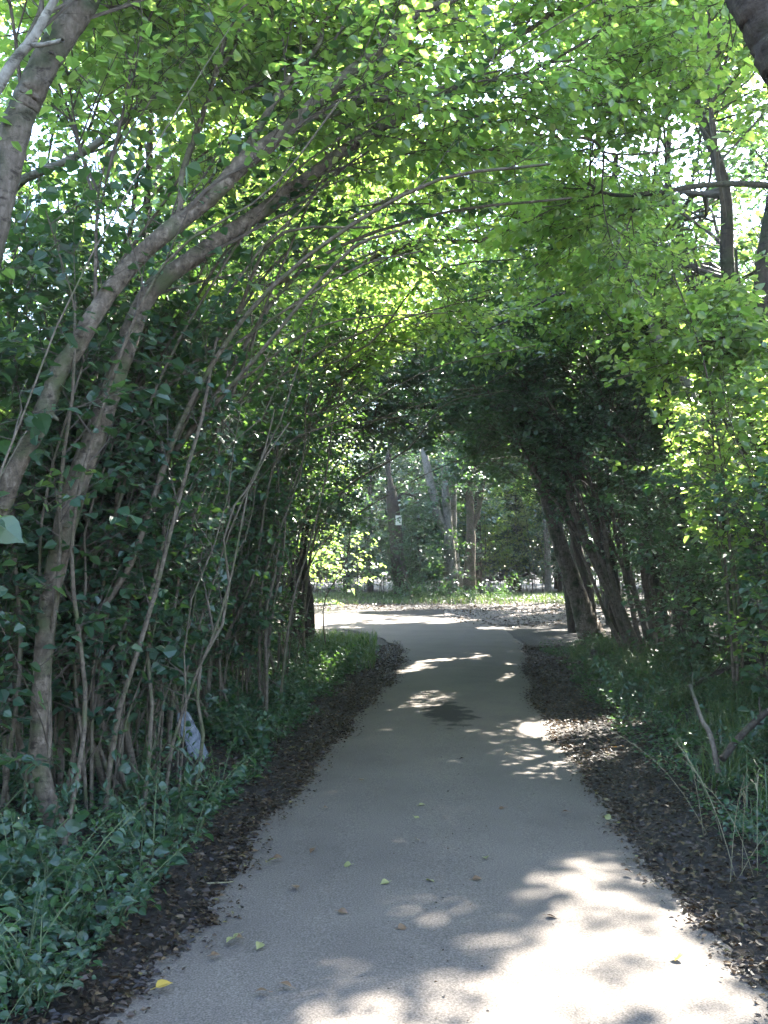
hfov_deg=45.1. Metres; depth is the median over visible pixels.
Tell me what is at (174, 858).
plant
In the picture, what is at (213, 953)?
fallen leaf
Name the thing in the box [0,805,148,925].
plant
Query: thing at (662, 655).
plant
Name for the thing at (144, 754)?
plant
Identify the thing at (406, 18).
leaning tree
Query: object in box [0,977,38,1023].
plant
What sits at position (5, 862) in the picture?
plant
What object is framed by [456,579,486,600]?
plant
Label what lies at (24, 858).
plant
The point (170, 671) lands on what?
hazel clump
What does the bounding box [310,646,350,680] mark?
plant
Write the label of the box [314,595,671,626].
leaf litter
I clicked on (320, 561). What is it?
wood bush
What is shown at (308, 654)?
plant
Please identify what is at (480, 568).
woodland bush
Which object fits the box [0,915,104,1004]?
plant
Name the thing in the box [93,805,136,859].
plant
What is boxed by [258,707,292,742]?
plant
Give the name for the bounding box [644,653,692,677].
plant
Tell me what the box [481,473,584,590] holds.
wood bush
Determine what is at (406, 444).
wood tree
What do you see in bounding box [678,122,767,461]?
canopy tree
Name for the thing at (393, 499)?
tree
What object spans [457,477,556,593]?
woodland bush
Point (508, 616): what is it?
dirt track
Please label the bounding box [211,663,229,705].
plant
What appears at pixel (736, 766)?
grass
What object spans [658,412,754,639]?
thicket shrub
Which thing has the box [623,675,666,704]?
plant
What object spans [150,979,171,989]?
fallen leaf
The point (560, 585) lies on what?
canopy tree
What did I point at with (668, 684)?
plant
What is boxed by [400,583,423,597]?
plant
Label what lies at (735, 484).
verge shrub
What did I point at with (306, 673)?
plant
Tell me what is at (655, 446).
canopy tree
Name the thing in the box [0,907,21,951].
plant
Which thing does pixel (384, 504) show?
wood bush
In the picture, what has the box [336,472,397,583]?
wood bush
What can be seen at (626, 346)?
slender tree
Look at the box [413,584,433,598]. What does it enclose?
plant
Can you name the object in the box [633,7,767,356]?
canopy tree
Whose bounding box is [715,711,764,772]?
plant
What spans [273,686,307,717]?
plant
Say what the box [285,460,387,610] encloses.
woodland bush
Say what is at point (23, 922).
plant
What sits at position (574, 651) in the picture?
plant
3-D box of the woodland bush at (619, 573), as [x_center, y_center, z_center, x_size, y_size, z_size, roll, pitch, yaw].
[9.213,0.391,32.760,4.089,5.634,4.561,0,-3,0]
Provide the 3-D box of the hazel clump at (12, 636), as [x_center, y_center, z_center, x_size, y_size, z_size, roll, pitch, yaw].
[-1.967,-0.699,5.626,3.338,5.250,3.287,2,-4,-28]
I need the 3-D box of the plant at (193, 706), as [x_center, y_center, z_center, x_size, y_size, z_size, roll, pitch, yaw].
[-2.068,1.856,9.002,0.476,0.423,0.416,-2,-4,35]
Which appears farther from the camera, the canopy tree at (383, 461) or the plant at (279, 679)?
the canopy tree at (383, 461)
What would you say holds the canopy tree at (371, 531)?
on the ground at (544, 632)
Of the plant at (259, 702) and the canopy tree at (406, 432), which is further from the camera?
the canopy tree at (406, 432)
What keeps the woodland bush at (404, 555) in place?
on the ground at (544, 632)
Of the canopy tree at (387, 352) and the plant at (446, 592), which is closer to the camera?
the canopy tree at (387, 352)
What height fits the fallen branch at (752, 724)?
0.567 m
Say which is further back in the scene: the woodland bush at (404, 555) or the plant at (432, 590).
the woodland bush at (404, 555)
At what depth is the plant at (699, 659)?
11.26 m
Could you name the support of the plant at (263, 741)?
on the ground at (544, 632)
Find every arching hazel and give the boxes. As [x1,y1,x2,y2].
[108,146,546,697]
[129,67,680,728]
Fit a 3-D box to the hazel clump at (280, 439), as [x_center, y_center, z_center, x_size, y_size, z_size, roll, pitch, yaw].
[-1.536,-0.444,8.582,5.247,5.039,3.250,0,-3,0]
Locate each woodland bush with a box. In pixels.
[285,444,372,595]
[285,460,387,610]
[316,467,409,595]
[335,470,442,595]
[364,512,445,588]
[395,470,506,594]
[422,518,483,590]
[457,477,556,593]
[460,536,502,595]
[495,483,635,593]
[587,466,658,599]
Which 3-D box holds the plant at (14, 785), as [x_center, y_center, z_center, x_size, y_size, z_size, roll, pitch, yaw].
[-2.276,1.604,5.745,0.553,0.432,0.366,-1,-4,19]
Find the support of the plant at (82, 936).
on the ground at (544, 632)
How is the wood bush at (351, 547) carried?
on the ground at (544, 632)
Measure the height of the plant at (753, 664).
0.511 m
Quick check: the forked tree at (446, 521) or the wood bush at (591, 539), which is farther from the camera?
the wood bush at (591, 539)
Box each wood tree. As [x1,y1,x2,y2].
[304,413,409,590]
[376,353,429,583]
[393,391,505,537]
[489,467,539,590]
[516,485,590,569]
[523,473,568,588]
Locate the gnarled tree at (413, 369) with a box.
[255,299,526,642]
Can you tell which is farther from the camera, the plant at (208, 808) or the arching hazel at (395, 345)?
the arching hazel at (395, 345)
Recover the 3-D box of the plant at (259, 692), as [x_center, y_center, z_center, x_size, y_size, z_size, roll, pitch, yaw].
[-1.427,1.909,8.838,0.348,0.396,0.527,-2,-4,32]
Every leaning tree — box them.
[0,0,360,267]
[0,0,659,515]
[29,0,756,845]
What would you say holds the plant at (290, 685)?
on the ground at (544, 632)
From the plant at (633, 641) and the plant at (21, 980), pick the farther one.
the plant at (633, 641)
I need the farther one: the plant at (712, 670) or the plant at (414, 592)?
the plant at (414, 592)
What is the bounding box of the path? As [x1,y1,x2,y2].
[85,613,767,1023]
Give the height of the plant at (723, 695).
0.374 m
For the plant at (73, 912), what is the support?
on the ground at (544, 632)
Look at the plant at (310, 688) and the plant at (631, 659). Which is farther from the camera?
the plant at (631, 659)
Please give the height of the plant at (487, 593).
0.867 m
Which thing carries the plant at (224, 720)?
on the ground at (544, 632)
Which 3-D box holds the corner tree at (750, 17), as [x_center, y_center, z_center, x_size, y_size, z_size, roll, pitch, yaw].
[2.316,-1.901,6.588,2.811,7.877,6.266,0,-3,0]
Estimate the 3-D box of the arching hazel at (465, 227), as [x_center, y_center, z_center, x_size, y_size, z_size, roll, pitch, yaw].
[-0.037,-1.487,9.373,5.847,7.138,3.498,0,-3,0]
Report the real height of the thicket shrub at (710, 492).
5.398 m
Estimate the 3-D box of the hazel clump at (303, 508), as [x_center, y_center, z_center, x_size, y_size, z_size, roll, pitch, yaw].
[-1.198,-0.419,10.251,5.188,5.249,3.390,-1,-4,21]
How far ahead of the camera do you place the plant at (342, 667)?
13.41 m
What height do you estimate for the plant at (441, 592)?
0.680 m
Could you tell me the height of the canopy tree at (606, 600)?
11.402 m
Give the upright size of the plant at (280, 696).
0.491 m
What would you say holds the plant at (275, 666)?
on the ground at (544, 632)
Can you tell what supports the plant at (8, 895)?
on the ground at (544, 632)
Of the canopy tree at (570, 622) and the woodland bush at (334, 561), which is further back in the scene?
the woodland bush at (334, 561)
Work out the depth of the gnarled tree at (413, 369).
18.52 m
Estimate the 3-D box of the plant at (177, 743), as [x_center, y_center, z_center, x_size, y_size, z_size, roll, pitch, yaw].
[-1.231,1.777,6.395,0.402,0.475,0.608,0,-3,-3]
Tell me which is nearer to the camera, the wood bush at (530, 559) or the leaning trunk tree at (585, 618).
the leaning trunk tree at (585, 618)
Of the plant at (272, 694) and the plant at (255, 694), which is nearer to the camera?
the plant at (272, 694)
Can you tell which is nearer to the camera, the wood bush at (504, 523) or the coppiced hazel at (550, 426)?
the coppiced hazel at (550, 426)
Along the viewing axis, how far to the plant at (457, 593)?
33.44 m
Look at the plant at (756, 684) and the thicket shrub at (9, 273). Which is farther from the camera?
the plant at (756, 684)
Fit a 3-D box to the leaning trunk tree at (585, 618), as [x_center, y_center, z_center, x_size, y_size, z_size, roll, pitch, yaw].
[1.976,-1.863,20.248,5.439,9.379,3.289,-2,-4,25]
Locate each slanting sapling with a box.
[0,0,257,114]
[0,0,347,191]
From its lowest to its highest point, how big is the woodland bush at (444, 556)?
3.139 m
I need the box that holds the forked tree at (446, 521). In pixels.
[398,388,458,597]
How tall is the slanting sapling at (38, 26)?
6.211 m
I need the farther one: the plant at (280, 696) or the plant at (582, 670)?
the plant at (582, 670)
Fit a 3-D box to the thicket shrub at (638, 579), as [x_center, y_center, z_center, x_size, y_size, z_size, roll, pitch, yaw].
[6.268,-0.040,18.917,4.053,5.433,3.452,2,-4,-26]
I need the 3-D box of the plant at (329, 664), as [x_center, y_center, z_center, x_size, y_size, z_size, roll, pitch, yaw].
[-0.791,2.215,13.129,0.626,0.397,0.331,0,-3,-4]
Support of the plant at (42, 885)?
on the ground at (544, 632)
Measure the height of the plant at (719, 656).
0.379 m
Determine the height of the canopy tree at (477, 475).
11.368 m
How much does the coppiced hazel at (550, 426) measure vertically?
7.564 m
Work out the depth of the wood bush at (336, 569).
48.30 m
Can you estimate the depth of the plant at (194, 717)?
8.43 m
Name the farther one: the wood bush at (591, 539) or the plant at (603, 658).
the wood bush at (591, 539)
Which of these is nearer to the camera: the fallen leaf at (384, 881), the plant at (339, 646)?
the fallen leaf at (384, 881)
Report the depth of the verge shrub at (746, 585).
8.38 m
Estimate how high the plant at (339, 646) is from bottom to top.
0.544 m
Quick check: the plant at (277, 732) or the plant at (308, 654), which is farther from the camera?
the plant at (308, 654)
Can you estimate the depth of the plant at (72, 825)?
4.44 m
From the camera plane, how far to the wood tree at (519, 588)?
45.38 m
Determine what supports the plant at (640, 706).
on the ground at (544, 632)
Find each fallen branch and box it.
[663,649,764,694]
[719,697,767,761]
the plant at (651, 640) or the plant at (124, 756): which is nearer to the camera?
the plant at (124, 756)
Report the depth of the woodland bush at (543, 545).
40.43 m
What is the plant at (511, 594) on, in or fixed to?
on the ground at (544, 632)
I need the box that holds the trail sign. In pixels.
[396,515,401,524]
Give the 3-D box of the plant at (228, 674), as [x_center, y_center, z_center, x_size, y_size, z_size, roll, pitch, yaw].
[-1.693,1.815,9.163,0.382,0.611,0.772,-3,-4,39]
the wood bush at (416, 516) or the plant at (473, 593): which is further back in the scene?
the wood bush at (416, 516)
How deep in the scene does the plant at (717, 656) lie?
12.32 m
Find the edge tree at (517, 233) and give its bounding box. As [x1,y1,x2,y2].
[464,27,767,679]
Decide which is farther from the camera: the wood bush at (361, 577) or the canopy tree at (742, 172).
the wood bush at (361, 577)
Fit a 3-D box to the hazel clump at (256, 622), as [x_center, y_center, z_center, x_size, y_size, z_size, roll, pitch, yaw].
[-0.717,-0.425,9.647,4.372,5.218,2.995,1,-4,-17]
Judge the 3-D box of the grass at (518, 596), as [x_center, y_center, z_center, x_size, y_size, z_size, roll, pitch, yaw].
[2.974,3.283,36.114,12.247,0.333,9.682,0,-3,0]
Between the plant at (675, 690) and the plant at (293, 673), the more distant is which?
the plant at (293, 673)
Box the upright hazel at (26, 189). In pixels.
[0,1,443,754]
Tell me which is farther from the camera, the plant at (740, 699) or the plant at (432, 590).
the plant at (432, 590)
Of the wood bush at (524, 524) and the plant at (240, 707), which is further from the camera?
the wood bush at (524, 524)
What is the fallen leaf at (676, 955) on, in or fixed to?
on the path
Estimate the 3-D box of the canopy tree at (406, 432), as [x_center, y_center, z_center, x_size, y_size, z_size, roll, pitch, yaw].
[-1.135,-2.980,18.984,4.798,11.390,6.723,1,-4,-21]
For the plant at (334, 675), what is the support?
on the ground at (544, 632)
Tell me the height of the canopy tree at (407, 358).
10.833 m
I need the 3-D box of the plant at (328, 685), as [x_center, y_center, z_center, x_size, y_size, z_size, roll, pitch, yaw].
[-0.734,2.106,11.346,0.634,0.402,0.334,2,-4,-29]
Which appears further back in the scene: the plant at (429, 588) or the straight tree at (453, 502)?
the straight tree at (453, 502)
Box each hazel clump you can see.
[0,0,365,854]
[0,0,596,813]
[0,161,504,735]
[0,163,571,814]
[1,45,572,790]
[48,246,533,696]
[146,218,552,721]
[202,295,564,689]
[218,350,508,663]
[221,301,496,668]
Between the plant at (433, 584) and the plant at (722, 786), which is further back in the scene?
the plant at (433, 584)
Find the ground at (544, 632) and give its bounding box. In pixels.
[0,570,767,1023]
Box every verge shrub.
[583,428,767,683]
[623,385,759,667]
[636,409,767,725]
[658,352,767,675]
[675,267,766,611]
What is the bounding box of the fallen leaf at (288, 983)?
[280,981,295,988]
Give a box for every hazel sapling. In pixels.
[0,29,229,474]
[0,430,26,543]
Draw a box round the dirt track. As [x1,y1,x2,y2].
[444,607,727,623]
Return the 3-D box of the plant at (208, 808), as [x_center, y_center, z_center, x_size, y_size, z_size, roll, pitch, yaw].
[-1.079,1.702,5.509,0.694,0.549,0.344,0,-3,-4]
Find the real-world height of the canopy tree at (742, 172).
9.097 m
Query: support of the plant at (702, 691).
on the ground at (544, 632)
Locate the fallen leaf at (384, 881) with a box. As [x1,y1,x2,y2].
[380,879,391,883]
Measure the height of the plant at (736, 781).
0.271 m
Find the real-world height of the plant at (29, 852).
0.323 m
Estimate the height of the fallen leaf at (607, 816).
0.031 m
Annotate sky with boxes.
[0,0,767,566]
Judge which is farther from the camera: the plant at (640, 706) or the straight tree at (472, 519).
the straight tree at (472, 519)
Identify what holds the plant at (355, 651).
on the ground at (544, 632)
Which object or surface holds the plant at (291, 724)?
on the ground at (544, 632)
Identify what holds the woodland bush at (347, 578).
on the ground at (544, 632)
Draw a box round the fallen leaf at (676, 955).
[672,950,682,960]
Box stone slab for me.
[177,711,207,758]
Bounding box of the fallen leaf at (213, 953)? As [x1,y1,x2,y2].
[207,951,219,955]
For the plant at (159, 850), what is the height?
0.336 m
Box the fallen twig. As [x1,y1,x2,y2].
[207,881,233,883]
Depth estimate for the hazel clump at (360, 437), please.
13.10 m
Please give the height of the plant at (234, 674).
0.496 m
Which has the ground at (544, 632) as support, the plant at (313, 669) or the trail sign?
the plant at (313, 669)
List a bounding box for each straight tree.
[430,447,520,595]
[436,393,464,593]
[528,498,583,592]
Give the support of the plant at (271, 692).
on the ground at (544, 632)
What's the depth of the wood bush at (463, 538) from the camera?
42.88 m
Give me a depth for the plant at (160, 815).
5.27 m
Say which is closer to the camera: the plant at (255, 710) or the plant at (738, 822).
the plant at (738, 822)
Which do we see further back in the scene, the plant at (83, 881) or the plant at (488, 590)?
the plant at (488, 590)
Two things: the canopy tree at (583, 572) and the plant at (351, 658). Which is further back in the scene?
the canopy tree at (583, 572)
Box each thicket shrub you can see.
[0,46,95,679]
[587,383,748,636]
[655,387,756,637]
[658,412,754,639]
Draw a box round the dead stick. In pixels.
[688,673,720,772]
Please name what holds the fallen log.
on the ground at (544, 632)
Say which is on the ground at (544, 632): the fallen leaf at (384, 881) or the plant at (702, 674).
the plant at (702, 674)
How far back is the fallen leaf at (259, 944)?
3.81 m
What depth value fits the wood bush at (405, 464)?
42.73 m
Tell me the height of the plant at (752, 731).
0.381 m
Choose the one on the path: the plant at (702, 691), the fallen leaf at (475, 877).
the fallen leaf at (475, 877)
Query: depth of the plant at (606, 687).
10.72 m
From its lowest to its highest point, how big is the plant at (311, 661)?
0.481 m
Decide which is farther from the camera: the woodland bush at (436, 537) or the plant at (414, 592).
the woodland bush at (436, 537)
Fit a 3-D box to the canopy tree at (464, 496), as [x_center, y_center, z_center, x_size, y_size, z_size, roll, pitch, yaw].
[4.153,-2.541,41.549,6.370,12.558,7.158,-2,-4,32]
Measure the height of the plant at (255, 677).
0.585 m
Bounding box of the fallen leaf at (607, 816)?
[605,814,611,819]
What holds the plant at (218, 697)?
on the ground at (544, 632)
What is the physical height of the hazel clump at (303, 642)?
5.119 m
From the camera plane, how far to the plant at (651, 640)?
13.46 m
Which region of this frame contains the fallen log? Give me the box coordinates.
[477,573,527,580]
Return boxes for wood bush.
[284,487,341,585]
[309,496,364,588]
[311,493,383,588]
[312,450,413,590]
[317,451,375,588]
[331,443,431,591]
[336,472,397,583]
[346,421,496,586]
[359,481,442,591]
[367,458,481,585]
[372,493,486,588]
[382,432,500,587]
[419,477,538,590]
[441,468,524,589]
[481,468,564,590]
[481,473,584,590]
[483,475,588,591]
[486,477,555,587]
[511,471,640,590]
[564,467,640,586]
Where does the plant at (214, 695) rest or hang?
on the ground at (544, 632)
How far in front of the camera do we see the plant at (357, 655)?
13.72 m
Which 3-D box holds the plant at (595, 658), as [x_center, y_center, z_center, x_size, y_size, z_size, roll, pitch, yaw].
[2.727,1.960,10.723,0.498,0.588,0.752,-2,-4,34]
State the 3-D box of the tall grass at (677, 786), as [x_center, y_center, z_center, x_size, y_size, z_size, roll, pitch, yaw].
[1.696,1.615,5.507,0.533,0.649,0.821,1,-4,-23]
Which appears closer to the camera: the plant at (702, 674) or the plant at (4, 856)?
the plant at (4, 856)
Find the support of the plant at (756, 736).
on the ground at (544, 632)
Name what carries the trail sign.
attached to the tree at (393, 499)
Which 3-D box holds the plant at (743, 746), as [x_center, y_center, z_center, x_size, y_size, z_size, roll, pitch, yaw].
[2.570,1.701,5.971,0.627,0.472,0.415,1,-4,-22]
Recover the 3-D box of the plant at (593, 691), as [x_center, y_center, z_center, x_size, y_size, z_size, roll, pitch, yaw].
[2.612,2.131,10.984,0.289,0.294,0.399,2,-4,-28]
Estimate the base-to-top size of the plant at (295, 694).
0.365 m
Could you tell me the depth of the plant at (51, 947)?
3.54 m
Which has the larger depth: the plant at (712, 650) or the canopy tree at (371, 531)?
the canopy tree at (371, 531)
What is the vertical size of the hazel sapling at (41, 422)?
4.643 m
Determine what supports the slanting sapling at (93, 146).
on the ground at (544, 632)
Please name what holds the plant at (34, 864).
on the ground at (544, 632)
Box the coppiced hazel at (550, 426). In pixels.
[347,233,748,655]
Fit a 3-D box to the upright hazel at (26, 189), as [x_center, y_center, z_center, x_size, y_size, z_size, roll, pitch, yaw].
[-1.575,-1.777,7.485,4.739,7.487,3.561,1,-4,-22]
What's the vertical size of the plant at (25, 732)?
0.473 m
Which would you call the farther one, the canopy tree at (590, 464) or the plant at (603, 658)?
the canopy tree at (590, 464)
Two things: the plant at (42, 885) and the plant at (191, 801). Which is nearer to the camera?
the plant at (42, 885)
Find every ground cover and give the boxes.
[0,631,381,1021]
[538,630,767,877]
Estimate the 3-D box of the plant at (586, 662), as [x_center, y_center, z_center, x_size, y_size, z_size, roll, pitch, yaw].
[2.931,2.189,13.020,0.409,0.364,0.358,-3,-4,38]
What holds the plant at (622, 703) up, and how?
on the ground at (544, 632)
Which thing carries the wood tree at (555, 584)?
on the ground at (544, 632)
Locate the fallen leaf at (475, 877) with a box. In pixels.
[469,875,481,879]
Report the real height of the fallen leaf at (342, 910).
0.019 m
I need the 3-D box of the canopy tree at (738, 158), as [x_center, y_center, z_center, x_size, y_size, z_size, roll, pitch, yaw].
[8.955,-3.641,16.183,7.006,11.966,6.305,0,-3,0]
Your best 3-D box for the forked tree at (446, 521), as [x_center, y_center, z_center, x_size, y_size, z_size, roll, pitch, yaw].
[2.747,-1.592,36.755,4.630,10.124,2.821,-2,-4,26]
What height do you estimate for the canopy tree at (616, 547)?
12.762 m
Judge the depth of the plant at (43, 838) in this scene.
4.52 m
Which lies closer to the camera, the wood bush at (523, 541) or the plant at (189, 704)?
the plant at (189, 704)
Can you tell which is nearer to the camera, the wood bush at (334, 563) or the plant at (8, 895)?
the plant at (8, 895)
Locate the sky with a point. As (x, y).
(508, 61)
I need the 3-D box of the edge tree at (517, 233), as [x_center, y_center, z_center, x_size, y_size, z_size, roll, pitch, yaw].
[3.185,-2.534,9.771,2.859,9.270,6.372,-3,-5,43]
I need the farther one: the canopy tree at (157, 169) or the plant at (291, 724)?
the canopy tree at (157, 169)
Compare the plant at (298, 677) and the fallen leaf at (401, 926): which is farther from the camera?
the plant at (298, 677)
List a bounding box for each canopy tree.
[2,48,285,360]
[42,157,308,328]
[131,9,476,357]
[216,95,444,434]
[273,80,482,463]
[279,221,438,441]
[312,380,432,592]
[361,300,485,590]
[378,220,613,632]
[384,405,502,592]
[421,196,696,636]
[428,249,596,615]
[434,123,767,642]
[435,449,575,563]
[437,412,604,605]
[445,0,767,450]
[449,456,645,598]
[459,423,719,624]
[480,77,765,658]
[531,465,604,591]
[537,6,764,660]
[606,166,732,636]
[613,475,656,587]
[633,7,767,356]
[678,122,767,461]
[687,72,767,346]
[735,203,764,271]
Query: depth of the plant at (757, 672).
9.88 m
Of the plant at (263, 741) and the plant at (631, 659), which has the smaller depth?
the plant at (263, 741)
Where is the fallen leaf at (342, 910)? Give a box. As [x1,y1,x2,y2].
[337,907,348,913]
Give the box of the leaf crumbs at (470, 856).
[244,665,640,1023]
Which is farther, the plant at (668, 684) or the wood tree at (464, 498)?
the wood tree at (464, 498)
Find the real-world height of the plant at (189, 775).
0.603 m
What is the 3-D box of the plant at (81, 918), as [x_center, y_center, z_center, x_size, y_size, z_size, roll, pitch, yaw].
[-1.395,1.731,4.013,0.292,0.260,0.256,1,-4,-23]
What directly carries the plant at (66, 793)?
on the ground at (544, 632)
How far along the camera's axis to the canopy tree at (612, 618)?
19.30 m
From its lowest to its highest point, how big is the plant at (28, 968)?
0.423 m
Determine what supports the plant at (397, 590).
on the ground at (544, 632)
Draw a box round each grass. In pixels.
[187,626,378,669]
[313,590,644,604]
[563,632,767,827]
[591,721,721,840]
[672,738,767,881]
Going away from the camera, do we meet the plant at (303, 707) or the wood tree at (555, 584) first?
the plant at (303, 707)
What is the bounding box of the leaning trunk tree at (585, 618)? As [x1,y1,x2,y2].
[399,218,605,639]
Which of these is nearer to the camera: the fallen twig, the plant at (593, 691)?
the fallen twig
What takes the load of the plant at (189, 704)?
on the ground at (544, 632)
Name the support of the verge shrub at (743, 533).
on the ground at (544, 632)
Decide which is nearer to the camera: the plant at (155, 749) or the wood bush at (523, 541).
the plant at (155, 749)
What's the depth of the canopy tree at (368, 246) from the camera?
13.07 m
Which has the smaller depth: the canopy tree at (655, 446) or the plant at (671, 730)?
the plant at (671, 730)
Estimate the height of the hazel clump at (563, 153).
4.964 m
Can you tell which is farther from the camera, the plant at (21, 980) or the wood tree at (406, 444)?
the wood tree at (406, 444)
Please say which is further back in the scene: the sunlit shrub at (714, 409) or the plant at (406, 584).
the plant at (406, 584)
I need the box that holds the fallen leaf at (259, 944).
[256,941,264,948]
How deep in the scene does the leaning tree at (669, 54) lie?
6.59 m
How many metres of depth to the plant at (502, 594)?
32.89 m
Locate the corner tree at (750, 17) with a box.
[494,0,767,94]
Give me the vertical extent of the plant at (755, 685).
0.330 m
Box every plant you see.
[0,776,39,812]
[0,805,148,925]
[0,806,89,894]
[0,810,90,920]
[0,827,46,896]
[0,842,37,894]
[0,851,80,918]
[0,855,29,888]
[0,860,14,878]
[0,861,61,936]
[0,884,92,996]
[0,888,51,960]
[0,891,15,905]
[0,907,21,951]
[0,912,102,1017]
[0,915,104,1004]
[0,974,24,1018]
[0,976,6,992]
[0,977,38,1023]
[1,742,57,799]
[1,803,120,887]
[13,878,62,967]
[20,722,78,775]
[23,768,82,841]
[26,879,98,933]
[27,737,110,801]
[38,822,141,892]
[43,895,135,957]
[48,848,109,929]
[58,841,121,905]
[64,840,197,929]
[79,746,146,785]
[90,805,141,850]
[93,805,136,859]
[96,776,169,847]
[107,833,172,889]
[108,781,213,884]
[109,788,189,857]
[111,720,192,810]
[119,721,178,799]
[120,755,197,836]
[138,747,262,842]
[144,748,206,825]
[157,697,192,727]
[165,692,196,718]
[174,707,203,728]
[174,732,237,801]
[194,661,236,719]
[201,697,246,740]
[201,706,244,750]
[202,681,248,721]
[203,681,238,721]
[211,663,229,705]
[213,656,241,691]
[213,690,260,726]
[218,707,270,760]
[219,707,285,749]
[222,657,277,699]
[222,671,256,705]
[222,689,263,725]
[223,675,274,711]
[226,678,286,723]
[228,696,288,748]
[232,682,279,716]
[233,701,284,731]
[252,678,278,700]
[253,705,297,733]
[255,649,296,683]
[256,683,307,710]
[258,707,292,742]
[268,679,310,706]
[268,682,314,719]
[270,668,291,699]
[271,667,324,705]
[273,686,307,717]
[274,640,304,666]
[274,677,323,712]
[277,703,301,728]
[284,668,319,686]
[285,653,320,705]
[287,645,310,664]
[288,645,326,663]
[290,656,316,691]
[294,657,322,681]
[295,651,326,680]
[297,670,329,693]
[298,667,349,695]
[305,645,349,681]
[306,655,349,677]
[309,643,340,674]
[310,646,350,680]
[312,643,356,677]
[320,664,345,686]
[326,634,368,670]
[327,648,366,668]
[330,654,352,676]
[335,582,355,598]
[335,655,352,677]
[345,636,371,669]
[348,584,367,597]
[378,570,415,599]
[389,583,411,601]
[392,577,420,593]
[394,582,414,598]
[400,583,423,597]
[408,579,430,596]
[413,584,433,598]
[420,573,451,596]
[420,580,445,601]
[422,578,445,599]
[430,580,452,596]
[432,582,453,597]
[440,584,456,599]
[448,587,464,598]
[454,585,474,599]
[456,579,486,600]
[462,585,479,600]
[474,578,503,600]
[477,581,501,598]
[493,573,517,599]
[493,587,507,601]
[496,579,522,600]
[568,645,601,662]
[572,659,598,674]
[580,656,603,678]
[586,658,638,709]
[589,678,612,698]
[591,655,647,704]
[591,673,620,703]
[596,661,660,710]
[597,648,639,684]
[598,666,636,695]
[600,684,667,727]
[602,693,626,716]
[605,674,638,705]
[618,645,662,675]
[620,653,644,669]
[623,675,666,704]
[625,630,676,663]
[631,660,675,690]
[639,680,669,701]
[640,632,665,662]
[641,708,681,735]
[643,670,677,701]
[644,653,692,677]
[645,704,675,730]
[647,640,672,670]
[649,699,683,731]
[660,673,701,703]
[666,704,706,749]
[666,731,755,801]
[683,660,739,693]
[685,681,716,701]
[686,679,739,712]
[687,651,728,685]
[688,649,713,679]
[694,652,721,669]
[696,648,729,671]
[700,656,744,684]
[711,662,762,694]
[711,764,760,799]
[714,797,764,843]
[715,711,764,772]
[723,732,767,763]
[723,799,767,853]
[731,737,767,770]
[732,691,762,711]
[738,711,767,752]
[739,668,767,699]
[740,660,764,696]
[742,680,767,698]
[752,732,767,752]
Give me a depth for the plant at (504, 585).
33.66 m
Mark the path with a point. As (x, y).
(605, 943)
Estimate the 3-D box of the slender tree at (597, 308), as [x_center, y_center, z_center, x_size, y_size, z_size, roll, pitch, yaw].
[2.869,-1.865,11.284,4.244,8.121,2.663,2,-4,-27]
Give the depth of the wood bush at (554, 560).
43.89 m
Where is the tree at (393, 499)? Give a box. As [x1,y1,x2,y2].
[379,384,452,597]
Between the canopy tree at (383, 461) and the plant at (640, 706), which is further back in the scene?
the canopy tree at (383, 461)
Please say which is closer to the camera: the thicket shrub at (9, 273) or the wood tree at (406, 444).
the thicket shrub at (9, 273)
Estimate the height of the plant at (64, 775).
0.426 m
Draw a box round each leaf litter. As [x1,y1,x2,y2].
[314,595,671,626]
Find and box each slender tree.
[453,35,755,559]
[562,205,767,497]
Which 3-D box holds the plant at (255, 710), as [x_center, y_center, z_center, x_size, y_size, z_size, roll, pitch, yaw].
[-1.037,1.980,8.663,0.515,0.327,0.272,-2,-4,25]
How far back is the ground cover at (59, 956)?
5.55 m
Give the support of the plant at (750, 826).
on the ground at (544, 632)
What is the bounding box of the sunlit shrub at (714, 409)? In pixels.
[593,238,767,706]
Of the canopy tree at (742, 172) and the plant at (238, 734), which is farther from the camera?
the canopy tree at (742, 172)
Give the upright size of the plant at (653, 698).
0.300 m
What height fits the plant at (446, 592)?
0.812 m
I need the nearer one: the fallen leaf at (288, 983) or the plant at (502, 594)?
the fallen leaf at (288, 983)
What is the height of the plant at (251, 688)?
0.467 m
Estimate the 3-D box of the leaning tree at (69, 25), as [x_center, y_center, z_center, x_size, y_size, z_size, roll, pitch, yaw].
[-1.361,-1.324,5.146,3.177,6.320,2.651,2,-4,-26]
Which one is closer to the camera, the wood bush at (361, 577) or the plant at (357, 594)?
the plant at (357, 594)
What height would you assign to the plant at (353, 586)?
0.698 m
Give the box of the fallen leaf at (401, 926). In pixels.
[396,923,406,929]
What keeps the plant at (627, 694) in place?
on the ground at (544, 632)
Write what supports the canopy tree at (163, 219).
on the ground at (544, 632)
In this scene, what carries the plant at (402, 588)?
on the ground at (544, 632)
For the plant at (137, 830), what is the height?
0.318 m
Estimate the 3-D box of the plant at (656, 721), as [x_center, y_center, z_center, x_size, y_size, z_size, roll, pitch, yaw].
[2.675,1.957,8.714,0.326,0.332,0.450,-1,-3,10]

